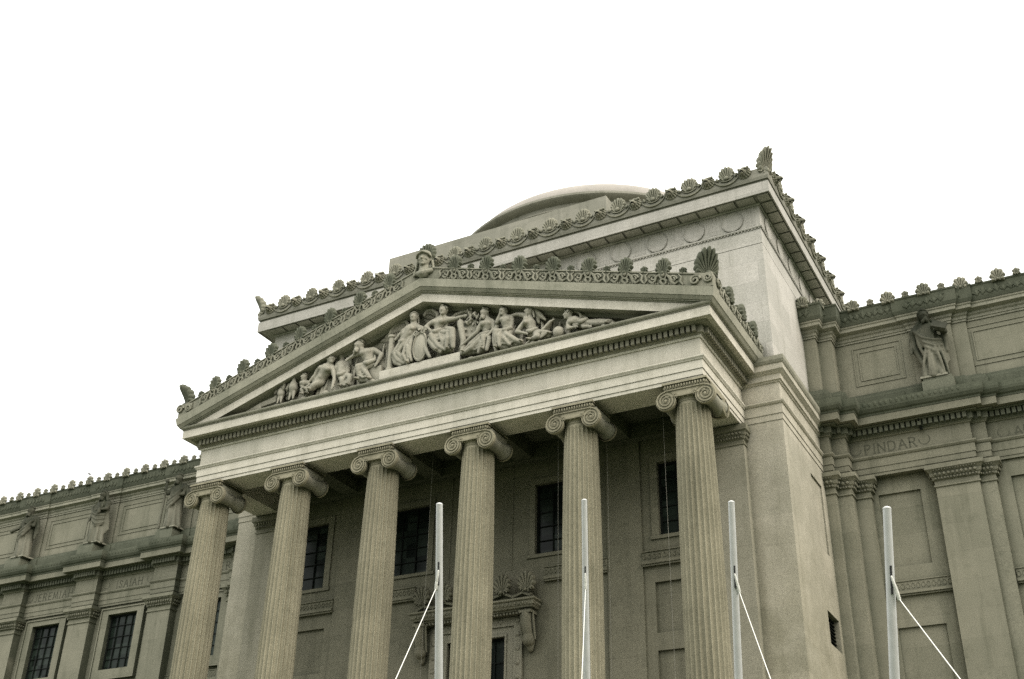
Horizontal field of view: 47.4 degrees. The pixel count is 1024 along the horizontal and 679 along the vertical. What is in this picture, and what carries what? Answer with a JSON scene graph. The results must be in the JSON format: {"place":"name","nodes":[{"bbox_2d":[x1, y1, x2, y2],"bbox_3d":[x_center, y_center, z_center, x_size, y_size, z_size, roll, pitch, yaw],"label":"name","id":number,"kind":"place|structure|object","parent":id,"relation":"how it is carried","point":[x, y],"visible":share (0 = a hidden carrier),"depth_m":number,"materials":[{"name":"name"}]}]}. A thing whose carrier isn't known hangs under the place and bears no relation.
{"place":"outdoors","nodes":[
{"label":"outdoors","id":0,"kind":"place"},
{"bbox_2d":[0,0,1023,501],"label":"sky","id":1,"kind":"structure","parent":0,"point":[167,167],"materials":[{"name":"white"}]},
{"label":"ground","id":2,"kind":"structure","parent":0,"visible":0},
{"bbox_2d":[395,502,442,678],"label":"flagpole","id":3,"kind":"object","parent":2,"relation":"on","point":[438,589],"visible":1,"depth_m":21.10,"materials":[{"name":"metal"}]},
{"bbox_2d":[0,145,1023,678],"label":"museum building","id":4,"kind":"structure","parent":2,"relation":"on","point":[774,389],"depth_m":53.81,"materials":[{"name":"stone"}]},
{"bbox_2d":[10,505,39,559],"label":"statue","id":5,"kind":"object","parent":4,"relation":"on","point":[28,528],"visible":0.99,"depth_m":82.09,"materials":[{"name":"stone"}]},
{"bbox_2d":[25,625,58,678],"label":"window","id":6,"kind":"structure","parent":4,"relation":"in","point":[44,640],"depth_m":77.86,"materials":[{"name":"black glass"}]},
{"bbox_2d":[83,489,111,545],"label":"statue","id":7,"kind":"object","parent":4,"relation":"on","point":[99,517],"visible":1,"depth_m":79.04,"materials":[{"name":"stone"}]},
{"bbox_2d":[102,612,136,669],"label":"window","id":8,"kind":"structure","parent":4,"relation":"in","point":[120,635],"depth_m":74.93,"materials":[{"name":"black glass"}]},
{"bbox_2d":[157,473,189,530],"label":"statue","id":9,"kind":"object","parent":4,"relation":"on","point":[179,491],"visible":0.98,"depth_m":76.30,"materials":[{"name":"stone"}]},
{"bbox_2d":[210,599,220,654],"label":"window","id":10,"kind":"structure","parent":4,"relation":"in","point":[219,600],"depth_m":71.66,"materials":[{"name":"black glass"}]},
{"bbox_2d":[246,383,285,411],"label":"bird statue","id":11,"kind":"object","parent":4,"relation":"on","point":[279,393],"visible":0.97,"depth_m":57.52,"materials":[{"name":"beige stone"}]},
{"bbox_2d":[286,377,297,399],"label":"bird statue","id":12,"kind":"object","parent":4,"relation":"on","point":[291,388],"visible":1,"depth_m":57.11,"materials":[{"name":"beige stone"}]},
{"bbox_2d":[299,373,310,394],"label":"statue","id":13,"kind":"object","parent":4,"relation":"on","point":[304,380],"visible":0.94,"depth_m":56.76,"materials":[{"name":"stone"}]},
{"bbox_2d":[302,525,328,590],"bbox_3d":[-10.404,11.307,59.915,2.500,3.420,0.122,-14,-33,25],"label":"window","id":14,"kind":"structure","parent":4,"relation":"in","point":[316,545],"depth_m":59.82,"materials":[{"name":"black glass"}]},
{"bbox_2d":[302,355,336,391],"bbox_3d":[-9.278,1.744,56.717,1.948,2.226,0.873,-8,-31,16],"label":"statue","id":15,"kind":"object","parent":4,"relation":"on","point":[321,374],"visible":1,"depth_m":56.50,"materials":[{"name":"stone"}]},
{"bbox_2d":[334,354,354,388],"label":"statue","id":16,"kind":"object","parent":4,"relation":"on","point":[342,367],"visible":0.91,"depth_m":56.00,"materials":[{"name":"stone"}]},
{"bbox_2d":[345,339,384,383],"bbox_3d":[-7.044,1.134,55.722,2.012,2.704,1.047,-14,-33,25],"label":"statue","id":17,"kind":"object","parent":4,"relation":"on","point":[367,368],"visible":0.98,"depth_m":55.33,"materials":[{"name":"stone"}]},
{"bbox_2d":[394,506,429,575],"bbox_3d":[-5.026,9.986,57.359,2.500,3.420,0.122,-14,-33,25],"label":"window","id":18,"kind":"structure","parent":4,"relation":"in","point":[412,531],"depth_m":57.36,"materials":[{"name":"black glass"}]},
{"bbox_2d":[379,352,464,378],"bbox_3d":[-4.118,1.429,53.956,4.380,0.570,0.720,-14,-33,25],"label":"pedestal","id":19,"kind":"object","parent":4,"relation":"on","point":[432,362],"visible":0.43,"depth_m":53.67,"materials":[{"name":"stone"}]},
{"bbox_2d":[385,334,395,369],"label":"pillar","id":20,"kind":"structure","parent":19,"relation":"on","point":[391,345],"depth_m":55.18,"materials":[{"name":"stone"}]},
{"bbox_2d":[376,311,423,365],"bbox_3d":[-5.321,0.213,55.351,3.137,2.936,0.752,-24,-38,38],"label":"statue","id":21,"kind":"object","parent":19,"relation":"on","point":[403,332],"visible":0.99,"depth_m":54.86,"materials":[{"name":"stone"}]},
{"bbox_2d":[412,327,427,361],"bbox_3d":[-4.269,0.250,54.223,0.800,1.738,0.180,-14,-33,25],"label":"shield","id":22,"kind":"object","parent":19,"relation":"on","point":[419,341],"visible":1,"depth_m":54.17,"materials":[{"name":"stone"}]},
{"bbox_2d":[423,304,475,358],"bbox_3d":[-3.095,-0.520,54.190,2.960,3.026,0.927,-14,-33,25],"label":"statue","id":23,"kind":"object","parent":19,"relation":"on","point":[441,336],"visible":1,"depth_m":54.07,"materials":[{"name":"stone"}]},
{"bbox_2d":[413,243,436,277],"bbox_3d":[-4.218,-3.816,55.959,1.136,2.094,0.876,-14,-33,25],"label":"bust","id":24,"kind":"object","parent":4,"relation":"on","point":[425,255],"visible":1,"depth_m":55.72,"materials":[{"name":"stone"}]},
{"bbox_2d":[457,307,480,357],"bbox_3d":[-1.961,-0.241,53.457,1.225,2.942,0.597,-14,-33,25],"label":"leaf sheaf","id":25,"kind":"object","parent":4,"relation":"on","point":[466,328],"visible":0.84,"depth_m":53.60,"materials":[{"name":"stone"}]},
{"bbox_2d":[459,307,494,355],"bbox_3d":[-1.479,-0.353,53.093,1.844,2.528,0.903,-14,-33,25],"label":"statue","id":26,"kind":"object","parent":4,"relation":"on","point":[479,343],"visible":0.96,"depth_m":52.70,"materials":[{"name":"stone"}]},
{"bbox_2d":[492,306,523,350],"bbox_3d":[-0.158,-0.568,52.373,1.697,2.372,0.836,-14,-33,25],"label":"statue","id":27,"kind":"object","parent":4,"relation":"on","point":[503,337],"visible":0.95,"depth_m":52.14,"materials":[{"name":"stone"}]},
{"bbox_2d":[509,307,552,340],"bbox_3d":[0.758,-0.708,51.889,2.347,2.047,0.826,-14,-33,25],"label":"statue","id":28,"kind":"object","parent":4,"relation":"on","point":[529,316],"visible":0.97,"depth_m":51.73,"materials":[{"name":"stone"}]},
{"bbox_2d":[525,317,554,343],"bbox_3d":[1.396,-0.415,51.417,1.751,1.398,0.439,-9,-31,17],"label":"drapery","id":29,"kind":"object","parent":4,"relation":"on","point":[548,325],"visible":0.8,"depth_m":51.29,"materials":[{"name":"stone"}]},
{"bbox_2d":[537,482,562,553],"bbox_3d":[2.293,8.188,53.881,2.500,3.420,0.122,-14,-33,25],"label":"window","id":30,"kind":"structure","parent":4,"relation":"in","point":[550,496],"depth_m":54.19,"materials":[{"name":"black glass"}]},
{"bbox_2d":[553,326,564,336],"bbox_3d":[2.037,-0.309,50.886,0.520,0.560,0.512,-14,-33,25],"label":"stone globe","id":31,"kind":"object","parent":4,"relation":"on","point":[558,330],"visible":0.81,"depth_m":50.69,"materials":[{"name":"stone"}]},
{"bbox_2d":[563,309,615,330],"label":"statue","id":32,"kind":"object","parent":4,"relation":"on","point":[582,321],"visible":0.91,"depth_m":50.44,"materials":[{"name":"stone"}]},
{"bbox_2d":[658,461,678,533],"bbox_3d":[7.671,6.867,51.324,2.500,3.420,0.122,-14,-33,25],"label":"window","id":33,"kind":"structure","parent":4,"relation":"in","point":[668,482],"depth_m":51.72,"materials":[{"name":"black glass"}]},
{"bbox_2d":[909,308,949,381],"bbox_3d":[20.210,0.243,56.485,1.979,4.031,1.260,-14,-33,25],"label":"statue","id":34,"kind":"object","parent":4,"relation":"on","point":[931,345],"visible":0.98,"depth_m":56.19,"materials":[{"name":"stone"}]},
{"bbox_2d":[581,499,589,678],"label":"flagpole","id":35,"kind":"object","parent":2,"relation":"on","point":[586,637],"visible":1,"depth_m":24.80,"materials":[{"name":"metal"}]},
{"bbox_2d":[728,500,770,678],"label":"flagpole","id":36,"kind":"object","parent":2,"relation":"on","point":[735,592],"visible":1,"depth_m":21.55,"materials":[{"name":"metal"}]},
{"bbox_2d":[882,506,959,678],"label":"flagpole","id":37,"kind":"object","parent":2,"relation":"on","point":[892,592],"visible":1,"depth_m":17.09,"materials":[{"name":"metal"}]}
]}

